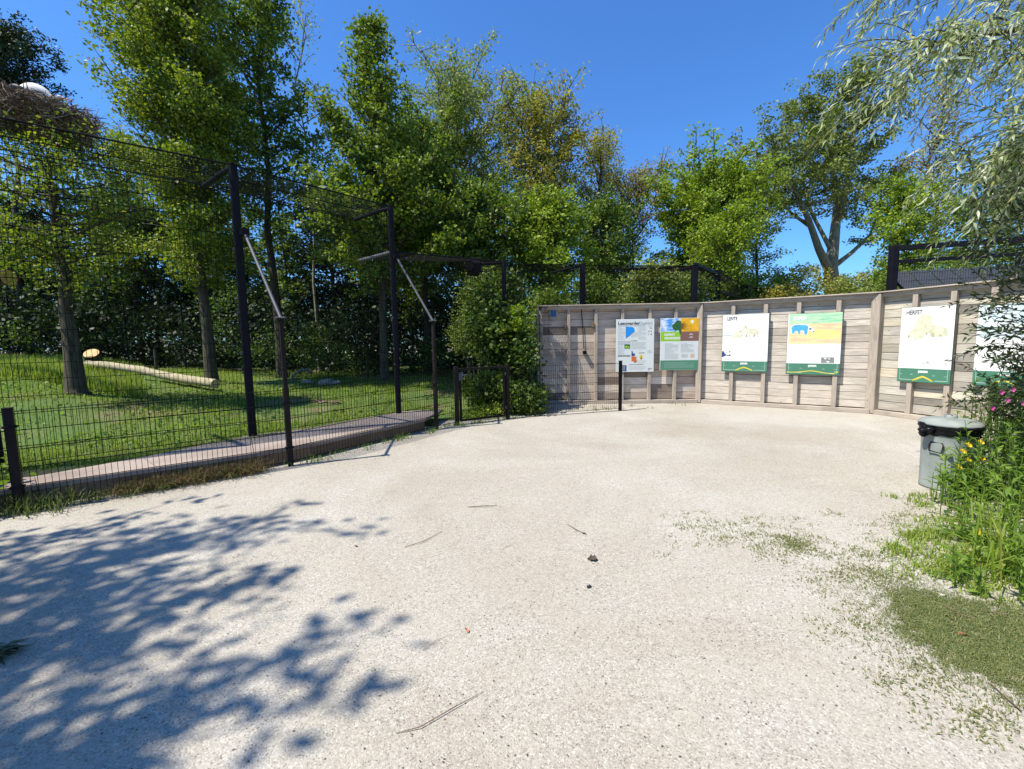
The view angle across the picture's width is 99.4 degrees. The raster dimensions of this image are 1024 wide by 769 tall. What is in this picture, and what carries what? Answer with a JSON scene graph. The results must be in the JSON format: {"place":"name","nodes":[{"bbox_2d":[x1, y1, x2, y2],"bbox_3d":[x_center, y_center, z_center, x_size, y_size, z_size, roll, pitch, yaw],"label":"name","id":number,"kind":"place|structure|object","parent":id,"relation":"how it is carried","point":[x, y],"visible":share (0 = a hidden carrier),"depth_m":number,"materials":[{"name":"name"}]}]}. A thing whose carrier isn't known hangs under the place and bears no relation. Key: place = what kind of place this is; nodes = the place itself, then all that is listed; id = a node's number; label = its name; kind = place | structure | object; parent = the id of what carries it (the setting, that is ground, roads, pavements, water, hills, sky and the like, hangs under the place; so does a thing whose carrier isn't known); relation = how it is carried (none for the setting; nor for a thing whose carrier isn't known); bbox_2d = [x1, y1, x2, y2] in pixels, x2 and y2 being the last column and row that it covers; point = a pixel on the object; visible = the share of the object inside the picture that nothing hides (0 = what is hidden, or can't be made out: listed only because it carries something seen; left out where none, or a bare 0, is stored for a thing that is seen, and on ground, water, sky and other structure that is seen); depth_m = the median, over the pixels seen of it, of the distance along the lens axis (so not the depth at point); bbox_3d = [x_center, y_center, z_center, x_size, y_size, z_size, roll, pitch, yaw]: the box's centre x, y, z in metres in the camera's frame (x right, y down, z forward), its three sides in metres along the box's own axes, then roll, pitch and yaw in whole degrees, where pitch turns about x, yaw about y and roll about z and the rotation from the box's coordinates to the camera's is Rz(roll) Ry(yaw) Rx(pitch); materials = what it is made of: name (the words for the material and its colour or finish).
{"place":"outdoors","nodes":[
{"label":"outdoors","id":0,"kind":"place"},
{"bbox_2d":[0,354,537,481],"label":"lawn","id":1,"kind":"structure","parent":0,"point":[61,468],"depth_m":8.14,"materials":[{"name":"plant"}]},
{"bbox_2d":[0,270,17,285],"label":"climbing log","id":2,"kind":"object","parent":1,"relation":"on","point":[4,282],"visible":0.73,"depth_m":8.61,"materials":[{"name":"brown wood"}]},
{"bbox_2d":[0,191,72,346],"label":"tree","id":3,"kind":"object","parent":1,"relation":"on","point":[21,215],"visible":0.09,"depth_m":18.89,"materials":[{"name":"green plant"}]},
{"bbox_2d":[0,8,81,354],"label":"elm tree","id":4,"kind":"object","parent":1,"relation":"on","point":[15,45],"visible":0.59,"depth_m":18.24,"materials":[{"name":"green plant"}]},
{"bbox_2d":[0,162,146,342],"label":"tree","id":5,"kind":"object","parent":1,"relation":"on","point":[33,215],"visible":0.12,"depth_m":19.12,"materials":[{"name":"green plant"}]},
{"bbox_2d":[0,352,149,398],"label":"tall grass","id":6,"kind":"structure","parent":1,"relation":"on","point":[129,387],"depth_m":9.66,"materials":[{"name":"green plant"}]},
{"bbox_2d":[83,349,102,369],"bbox_3d":[-12.099,-0.670,12.576,0.440,0.713,0.440,-1,6,0],"label":"tree stump","id":7,"kind":"object","parent":1,"relation":"on","point":[90,353],"visible":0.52,"depth_m":12.48,"materials":[{"name":"beige wood"}]},
{"bbox_2d":[0,100,191,395],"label":"pollard tree","id":8,"kind":"object","parent":1,"relation":"on","point":[62,275],"visible":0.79,"depth_m":8.29,"materials":[{"name":"green plant"}]},
{"bbox_2d":[0,78,113,152],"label":"stork nest","id":9,"kind":"object","parent":8,"relation":"on","point":[19,103],"visible":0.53,"depth_m":7.77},
{"bbox_2d":[6,83,73,100],"bbox_3d":[-8.669,-5.379,8.000,1.172,0.310,0.375,-1,6,0],"label":"stork","id":10,"kind":"object","parent":9,"relation":"on","point":[35,86],"visible":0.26,"depth_m":7.91},
{"bbox_2d":[38,178,162,359],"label":"tree","id":11,"kind":"object","parent":1,"relation":"on","point":[114,296],"visible":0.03,"depth_m":20.50,"materials":[{"name":"green plant"}]},
{"bbox_2d":[75,115,183,363],"bbox_3d":[-16.272,-5.925,18.430,4.392,10.630,3.894,1,6,20],"label":"maple tree","id":12,"kind":"object","parent":1,"relation":"on","point":[127,227],"visible":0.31,"depth_m":17.96,"materials":[{"name":"green plant"}]},
{"bbox_2d":[87,202,211,364],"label":"tree","id":13,"kind":"object","parent":1,"relation":"on","point":[153,277],"visible":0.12,"depth_m":19.39,"materials":[{"name":"green plant"}]},
{"bbox_2d":[83,360,219,387],"bbox_3d":[-9.710,-0.292,11.665,4.579,0.729,0.325,1,6,16],"label":"fallen log","id":14,"kind":"object","parent":1,"relation":"on","point":[152,373],"visible":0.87,"depth_m":11.51,"materials":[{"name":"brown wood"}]},
{"bbox_2d":[153,349,157,369],"bbox_3d":[-12.281,-0.792,14.976,0.083,0.850,0.083,-3,6,-22],"label":"stake","id":15,"kind":"object","parent":1,"relation":"on","point":[155,358],"visible":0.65,"depth_m":14.94,"materials":[{"name":"brown wood"}]},
{"bbox_2d":[65,0,269,380],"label":"oak tree","id":16,"kind":"object","parent":1,"relation":"on","point":[193,103],"visible":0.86,"depth_m":11.34,"materials":[{"name":"green plant"}]},
{"bbox_2d":[107,200,254,359],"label":"tree","id":17,"kind":"object","parent":1,"relation":"on","point":[168,295],"visible":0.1,"depth_m":18.67,"materials":[{"name":"green plant"}]},
{"bbox_2d":[0,295,413,373],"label":"hedge","id":18,"kind":"object","parent":1,"relation":"on","point":[124,320],"visible":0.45,"depth_m":16.07,"materials":[{"name":"green plant"}]},
{"bbox_2d":[167,219,297,358],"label":"tree","id":19,"kind":"object","parent":1,"relation":"on","point":[230,273],"visible":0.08,"depth_m":20.93,"materials":[{"name":"green plant"}]},
{"bbox_2d":[0,116,506,469],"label":"tall fence","id":20,"kind":"object","parent":1,"relation":"on","point":[240,232],"visible":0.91,"depth_m":6.43,"materials":[{"name":"black metal"}]},
{"bbox_2d":[464,258,481,276],"bbox_3d":[-0.864,-2.631,9.710,0.389,0.408,0.514,-1,6,0],"label":"floodlight box","id":21,"kind":"object","parent":20,"relation":"attached to","point":[476,272],"visible":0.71,"depth_m":9.60,"materials":[{"name":"black metal"}]},
{"bbox_2d":[188,0,328,377],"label":"oak tree","id":22,"kind":"object","parent":1,"relation":"on","point":[259,16],"visible":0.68,"depth_m":13.84,"materials":[{"name":"green plant"}]},
{"bbox_2d":[0,256,537,378],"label":"undergrowth","id":23,"kind":"object","parent":1,"relation":"on","point":[109,333],"visible":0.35,"depth_m":17.43,"materials":[{"name":"green plant"}]},
{"bbox_2d":[241,211,334,366],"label":"tree","id":24,"kind":"object","parent":1,"relation":"on","point":[293,264],"visible":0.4,"depth_m":19.18,"materials":[{"name":"green plant"}]},
{"bbox_2d":[289,368,312,382],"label":"arched branch","id":25,"kind":"object","parent":1,"relation":"on","point":[305,370],"visible":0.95,"depth_m":13.49,"materials":[{"name":"green wood"}]},
{"bbox_2d":[273,0,350,371],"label":"sapling tree","id":26,"kind":"object","parent":1,"relation":"on","point":[303,123],"visible":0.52,"depth_m":16.06,"materials":[{"name":"green plant"}]},
{"bbox_2d":[271,175,378,364],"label":"tree","id":27,"kind":"object","parent":1,"relation":"on","point":[323,267],"visible":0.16,"depth_m":19.35,"materials":[{"name":"green plant"}]},
{"bbox_2d":[302,232,424,349],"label":"tree","id":28,"kind":"object","parent":1,"relation":"on","point":[366,287],"visible":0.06,"depth_m":19.76,"materials":[{"name":"green plant"}]},
{"bbox_2d":[269,4,483,381],"bbox_3d":[-4.131,-5.554,13.697,6.080,11.376,6.859,-4,7,-31],"label":"oak tree","id":29,"kind":"object","parent":1,"relation":"on","point":[370,152],"visible":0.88,"depth_m":12.77,"materials":[{"name":"green plant"}]},
{"bbox_2d":[381,174,463,354],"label":"tree","id":30,"kind":"object","parent":1,"relation":"on","point":[442,290],"visible":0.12,"depth_m":19.30,"materials":[{"name":"green plant"}]},
{"bbox_2d":[352,77,493,373],"bbox_3d":[-3.722,-5.671,16.532,6.245,10.960,6.964,-1,6,0],"label":"oak tree","id":31,"kind":"object","parent":1,"relation":"on","point":[427,127],"visible":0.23,"depth_m":15.59,"materials":[{"name":"green plant"}]},
{"bbox_2d":[438,210,495,312],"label":"tree","id":32,"kind":"object","parent":1,"relation":"on","point":[457,285],"depth_m":22.82,"materials":[{"name":"green plant"}]},
{"bbox_2d":[398,21,554,361],"bbox_3d":[-1.592,-7.687,18.783,7.823,14.505,7.242,-5,7,-39],"label":"alder tree","id":33,"kind":"object","parent":1,"relation":"on","point":[458,78],"visible":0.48,"depth_m":17.37,"materials":[{"name":"green plant"}]},
{"bbox_2d":[415,165,559,373],"bbox_3d":[-0.672,-3.655,15.350,4.672,7.616,4.177,-1,6,0],"label":"maple tree","id":34,"kind":"object","parent":1,"relation":"on","point":[485,211],"visible":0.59,"depth_m":14.36,"materials":[{"name":"green plant"}]},
{"bbox_2d":[471,61,610,282],"bbox_3d":[1.175,-6.319,18.410,5.258,12.509,5.433,4,8,42],"label":"oak tree","id":35,"kind":"object","parent":1,"relation":"on","point":[545,164],"visible":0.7,"depth_m":17.26,"materials":[{"name":"green plant"}]},
{"bbox_2d":[490,180,607,306],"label":"maple tree","id":36,"kind":"object","parent":1,"relation":"on","point":[554,238],"visible":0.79,"depth_m":14.47,"materials":[{"name":"green plant"}]},
{"bbox_2d":[565,106,644,260],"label":"alder tree","id":37,"kind":"object","parent":1,"relation":"on","point":[600,159],"visible":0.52,"depth_m":18.58,"materials":[{"name":"green plant"}]},
{"bbox_2d":[564,182,650,290],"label":"maple tree","id":38,"kind":"object","parent":1,"relation":"on","point":[609,216],"visible":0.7,"depth_m":16.17,"materials":[{"name":"green plant"}]},
{"bbox_2d":[572,242,644,297],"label":"tree","id":39,"kind":"object","parent":1,"relation":"on","point":[619,268],"depth_m":23.73,"materials":[{"name":"green plant"}]},
{"bbox_2d":[482,262,764,341],"bbox_3d":[6.307,-1.934,15.358,16.745,3.856,3.342,-6,8,-42],"label":"fence","id":40,"kind":"object","parent":1,"relation":"on","point":[695,268],"visible":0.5,"depth_m":11.93,"materials":[{"name":"black metal"}]},
{"bbox_2d":[592,146,676,279],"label":"alder tree","id":41,"kind":"object","parent":1,"relation":"on","point":[635,190],"visible":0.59,"depth_m":19.86,"materials":[{"name":"green plant"}]},
{"bbox_2d":[636,121,792,274],"bbox_3d":[8.825,-5.573,19.515,5.921,10.566,6.281,2,6,26],"label":"maple tree","id":42,"kind":"object","parent":1,"relation":"on","point":[699,193],"visible":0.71,"depth_m":18.16,"materials":[{"name":"green plant"}]},
{"bbox_2d":[678,192,775,300],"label":"maple tree","id":43,"kind":"object","parent":1,"relation":"on","point":[726,230],"visible":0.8,"depth_m":16.24,"materials":[{"name":"green plant"}]},
{"bbox_2d":[734,154,807,297],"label":"ash tree","id":44,"kind":"object","parent":1,"relation":"on","point":[757,258],"visible":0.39,"depth_m":20.07,"materials":[{"name":"green plant"}]},
{"bbox_2d":[0,345,1023,768],"bbox_3d":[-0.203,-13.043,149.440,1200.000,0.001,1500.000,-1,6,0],"label":"ground","id":45,"kind":"structure","parent":0,"point":[688,463],"depth_m":2.63,"materials":[{"name":"beige gravel"}]},
{"bbox_2d":[0,638,32,664],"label":"leaf clump","id":46,"kind":"object","parent":45,"relation":"on","point":[7,647],"visible":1,"depth_m":2.29,"materials":[{"name":"green plant"}]},
{"bbox_2d":[0,457,36,513],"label":"corner plants","id":47,"kind":"object","parent":45,"relation":"on","point":[6,478],"visible":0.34,"depth_m":4.43,"materials":[{"name":"green plant"}]},
{"bbox_2d":[0,482,95,519],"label":"corner grass","id":48,"kind":"structure","parent":45,"relation":"on","point":[26,511],"depth_m":4.29,"materials":[{"name":"green plant"}]},
{"bbox_2d":[0,467,258,516],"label":"kerb grass","id":49,"kind":"structure","parent":45,"relation":"on","point":[102,496],"depth_m":4.70,"materials":[{"name":"green plant"}]},
{"bbox_2d":[87,455,275,498],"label":"dry grass","id":50,"kind":"structure","parent":45,"relation":"on","point":[237,467],"depth_m":5.12,"materials":[{"name":"plant"}]},
{"bbox_2d":[0,409,442,509],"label":"slab walkway","id":51,"kind":"structure","parent":45,"relation":"on","point":[346,440],"depth_m":5.72,"materials":[{"name":"concrete"}]},
{"bbox_2d":[0,278,484,380],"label":"bramble patch","id":52,"kind":"object","parent":45,"relation":"on","point":[311,358],"visible":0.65,"depth_m":15.30,"materials":[{"name":"green plant"}]},
{"bbox_2d":[0,318,622,511],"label":"fence","id":53,"kind":"object","parent":45,"relation":"on","point":[9,427],"visible":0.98,"depth_m":5.63,"materials":[{"name":"black metal"}]},
{"bbox_2d":[458,366,506,421],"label":"metal gate","id":54,"kind":"structure","parent":53,"relation":"attached to","point":[460,376],"depth_m":8.69,"materials":[{"name":"black metal"}]},
{"bbox_2d":[288,414,521,466],"bbox_3d":[-1.555,0.825,7.600,0.749,0.122,4.738,4,7,41],"label":"grass strip","id":55,"kind":"object","parent":45,"relation":"on","point":[398,438],"visible":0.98,"depth_m":7.19,"materials":[{"name":"green plant"}]},
{"bbox_2d":[397,692,481,732],"bbox_3d":[-0.298,1.421,1.877,0.401,0.009,0.033,-4,7,-31],"label":"twig","id":56,"kind":"object","parent":45,"relation":"on","point":[438,716],"visible":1,"depth_m":1.86,"materials":[{"name":"brown wood"}]},
{"bbox_2d":[441,259,501,402],"bbox_3d":[-0.897,-1.323,11.000,1.704,3.720,1.822,3,7,33],"label":"flowering shrub","id":57,"kind":"object","parent":45,"relation":"on","point":[463,347],"visible":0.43,"depth_m":10.79,"materials":[{"name":"green plant"}]},
{"bbox_2d":[449,381,548,420],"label":"plants","id":58,"kind":"object","parent":45,"relation":"on","point":[493,409],"visible":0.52,"depth_m":9.33,"materials":[{"name":"green plant"}]},
{"bbox_2d":[450,263,552,415],"bbox_3d":[-0.278,-1.161,10.366,2.413,3.586,3.054,-1,6,0],"label":"elder shrub","id":59,"kind":"object","parent":45,"relation":"on","point":[520,345],"visible":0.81,"depth_m":9.75,"materials":[{"name":"green plant"}]},
{"bbox_2d":[496,303,532,378],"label":"young ash","id":60,"kind":"object","parent":45,"relation":"on","point":[517,324],"visible":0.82,"depth_m":9.71,"materials":[{"name":"green plant"}]},
{"bbox_2d":[14,421,1016,768],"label":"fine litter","id":61,"kind":"object","parent":45,"relation":"on","point":[512,633],"visible":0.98,"depth_m":2.33,"materials":[{"name":"brown plant"}]},
{"bbox_2d":[519,259,634,363],"bbox_3d":[1.567,-1.702,13.162,4.306,4.033,2.651,-1,6,0],"label":"bush","id":62,"kind":"object","parent":45,"relation":"on","point":[547,298],"visible":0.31,"depth_m":12.62,"materials":[{"name":"green plant"}]},
{"bbox_2d":[528,402,682,414],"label":"wall foot weeds","id":63,"kind":"object","parent":45,"relation":"on","point":[594,408],"depth_m":10.26,"materials":[{"name":"green plant"}]},
{"bbox_2d":[575,255,703,303],"bbox_3d":[3.561,-1.822,13.253,4.063,4.206,2.713,-1,6,0],"label":"bush","id":64,"kind":"object","parent":45,"relation":"on","point":[653,286],"visible":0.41,"depth_m":12.70,"materials":[{"name":"green plant"}]},
{"bbox_2d":[623,260,727,303],"bbox_3d":[4.926,-1.877,13.802,3.722,4.144,2.704,-1,6,0],"label":"bush","id":65,"kind":"object","parent":45,"relation":"on","point":[701,285],"visible":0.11,"depth_m":13.50,"materials":[{"name":"green plant"}]},
{"bbox_2d":[686,267,760,301],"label":"bush","id":66,"kind":"object","parent":45,"relation":"on","point":[748,289],"visible":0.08,"depth_m":16.86,"materials":[{"name":"green plant"}]},
{"bbox_2d":[740,263,810,297],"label":"bush","id":67,"kind":"object","parent":45,"relation":"on","point":[770,283],"visible":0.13,"depth_m":19.58,"materials":[{"name":"green plant"}]},
{"bbox_2d":[537,278,1023,427],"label":"wooden wall","id":68,"kind":"structure","parent":45,"relation":"on","point":[865,381],"depth_m":9.95,"materials":[{"name":"brown wood"}]},
{"bbox_2d":[549,310,557,321],"bbox_3d":[1.043,-1.760,10.957,0.220,0.360,0.030,-1,6,3],"label":"wall plaque","id":69,"kind":"object","parent":68,"relation":"attached to","point":[553,315],"depth_m":10.95,"materials":[{"name":"blue metal"}]},
{"bbox_2d":[616,319,653,371],"bbox_3d":[3.073,-0.973,10.859,0.934,1.314,0.029,-1,6,3],"label":"information sign","id":70,"kind":"object","parent":68,"relation":"attached to","point":[634,345],"visible":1,"depth_m":10.85,"materials":[{"name":"paper"}]},
{"bbox_2d":[660,318,698,369],"bbox_3d":[4.161,-1.004,10.803,0.934,1.289,0.029,-1,6,3],"label":"information sign","id":71,"kind":"object","parent":68,"relation":"attached to","point":[679,341],"visible":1,"depth_m":10.79,"materials":[{"name":"paper"}]},
{"bbox_2d":[721,313,769,371],"bbox_3d":[5.478,-0.974,10.230,0.963,1.352,0.030,3,7,34],"label":"information sign","id":72,"kind":"object","parent":68,"relation":"attached to","point":[745,337],"visible":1,"depth_m":10.21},
{"bbox_2d":[786,312,842,374],"bbox_3d":[6.577,-0.883,9.481,0.976,1.343,0.031,3,7,34],"label":"information sign","id":73,"kind":"object","parent":68,"relation":"attached to","point":[814,340],"visible":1,"depth_m":9.46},
{"bbox_2d":[897,304,956,384],"bbox_3d":[7.719,-0.742,8.113,0.030,1.422,0.824,-3,6,-19],"label":"information sign","id":74,"kind":"object","parent":68,"relation":"attached to","point":[926,342],"visible":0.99,"depth_m":8.07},
{"bbox_2d":[972,302,1023,386],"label":"information sign","id":75,"kind":"object","parent":68,"relation":"attached to","point":[980,367],"visible":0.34,"depth_m":7.23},
{"bbox_2d":[765,265,834,295],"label":"shrub","id":76,"kind":"object","parent":45,"relation":"on","point":[774,270],"visible":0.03,"depth_m":25.68,"materials":[{"name":"green plant"}]},
{"bbox_2d":[755,261,880,298],"bbox_3d":[13.017,-2.900,18.816,5.726,5.022,2.638,-1,6,0],"label":"bush","id":77,"kind":"object","parent":45,"relation":"on","point":[775,291],"visible":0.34,"depth_m":18.55,"materials":[{"name":"green plant"}]},
{"bbox_2d":[729,42,936,285],"bbox_3d":[15.579,-10.343,21.290,9.782,10.848,7.271,-6,8,-43],"label":"forked tree","id":78,"kind":"object","parent":45,"relation":"on","point":[839,148],"visible":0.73,"depth_m":20.62,"materials":[{"name":"green plant"}]},
{"bbox_2d":[653,495,1023,753],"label":"gravel weeds","id":79,"kind":"object","parent":45,"relation":"on","point":[789,543],"visible":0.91,"depth_m":2.86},
{"bbox_2d":[814,270,868,293],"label":"shrub","id":80,"kind":"object","parent":45,"relation":"on","point":[845,276],"visible":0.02,"depth_m":27.59,"materials":[{"name":"green plant"}]},
{"bbox_2d":[824,265,920,293],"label":"bush","id":81,"kind":"object","parent":45,"relation":"on","point":[853,289],"visible":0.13,"depth_m":17.68,"materials":[{"name":"green plant"}]},
{"bbox_2d":[781,549,1023,755],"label":"moss turf","id":82,"kind":"structure","parent":45,"relation":"on","point":[1004,648],"depth_m":2.35,"materials":[{"name":"green plant"}]},
{"bbox_2d":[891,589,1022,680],"bbox_3d":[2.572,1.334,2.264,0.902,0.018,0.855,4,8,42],"label":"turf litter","id":83,"kind":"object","parent":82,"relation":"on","point":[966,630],"visible":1,"depth_m":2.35,"materials":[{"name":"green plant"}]},
{"bbox_2d":[856,166,973,283],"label":"maple tree","id":84,"kind":"object","parent":45,"relation":"on","point":[898,233],"visible":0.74,"depth_m":15.32,"materials":[{"name":"green plant"}]},
{"bbox_2d":[809,0,1023,283],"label":"willow tree","id":85,"kind":"object","parent":45,"relation":"on","point":[999,157],"visible":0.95,"depth_m":3.83,"materials":[{"name":"green plant"}]},
{"bbox_2d":[886,68,987,265],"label":"alder tree","id":86,"kind":"object","parent":45,"relation":"on","point":[927,162],"visible":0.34,"depth_m":18.05,"materials":[{"name":"green plant"}]},
{"bbox_2d":[859,253,1014,292],"bbox_3d":[14.528,-2.182,14.457,6.045,4.386,2.560,-1,6,0],"label":"bush","id":87,"kind":"object","parent":45,"relation":"on","point":[883,283],"visible":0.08,"depth_m":14.18,"materials":[{"name":"green plant"}]},
{"bbox_2d":[870,489,1023,608],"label":"verge grass","id":88,"kind":"structure","parent":45,"relation":"on","point":[912,535],"depth_m":3.17,"materials":[{"name":"green plant"}]},
{"bbox_2d":[917,414,985,491],"bbox_3d":[4.577,0.700,4.559,0.504,0.775,0.506,4,8,43],"label":"rubbish bin","id":89,"kind":"object","parent":45,"relation":"on","point":[937,434],"visible":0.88,"depth_m":4.45,"materials":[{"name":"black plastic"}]},
{"bbox_2d":[886,237,1023,290],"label":"cage frame","id":90,"kind":"object","parent":45,"relation":"on","point":[902,279],"visible":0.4,"depth_m":10.93,"materials":[{"name":"black metal"}]},
{"bbox_2d":[935,442,982,499],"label":"flowering plant","id":91,"kind":"object","parent":45,"relation":"on","point":[949,479],"visible":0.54,"depth_m":4.22,"materials":[{"name":"green plant"}]},
{"bbox_2d":[906,597,1023,679],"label":"mossy soil","id":92,"kind":"structure","parent":45,"relation":"on","point":[983,635],"depth_m":2.32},
{"bbox_2d":[914,482,1023,589],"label":"long grass","id":93,"kind":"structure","parent":45,"relation":"on","point":[999,552],"depth_m":2.91,"materials":[{"name":"green plant"}]},
{"bbox_2d":[921,372,1023,601],"bbox_3d":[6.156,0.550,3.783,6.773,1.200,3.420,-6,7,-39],"label":"leafy bed","id":94,"kind":"object","parent":45,"relation":"on","point":[1016,455],"visible":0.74,"depth_m":3.74,"materials":[{"name":"green plant"}]},
{"bbox_2d":[928,155,1023,279],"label":"maple tree","id":95,"kind":"object","parent":45,"relation":"on","point":[957,220],"visible":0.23,"depth_m":16.48,"materials":[{"name":"green plant"}]},
{"bbox_2d":[934,517,1018,545],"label":"flowering plant","id":96,"kind":"object","parent":45,"relation":"on","point":[944,530],"visible":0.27,"depth_m":3.40,"materials":[{"name":"green plant"}]},
{"bbox_2d":[932,156,1023,442],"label":"dark bush","id":97,"kind":"object","parent":45,"relation":"on","point":[996,403],"visible":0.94,"depth_m":4.04,"materials":[{"name":"green plant"}]},
{"bbox_2d":[940,439,1023,497],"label":"flowering plant","id":98,"kind":"object","parent":45,"relation":"on","point":[995,469],"visible":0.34,"depth_m":4.19,"materials":[{"name":"green plant"}]},
{"bbox_2d":[0,0,1023,349],"label":"sky","id":99,"kind":"structure","parent":0,"point":[658,68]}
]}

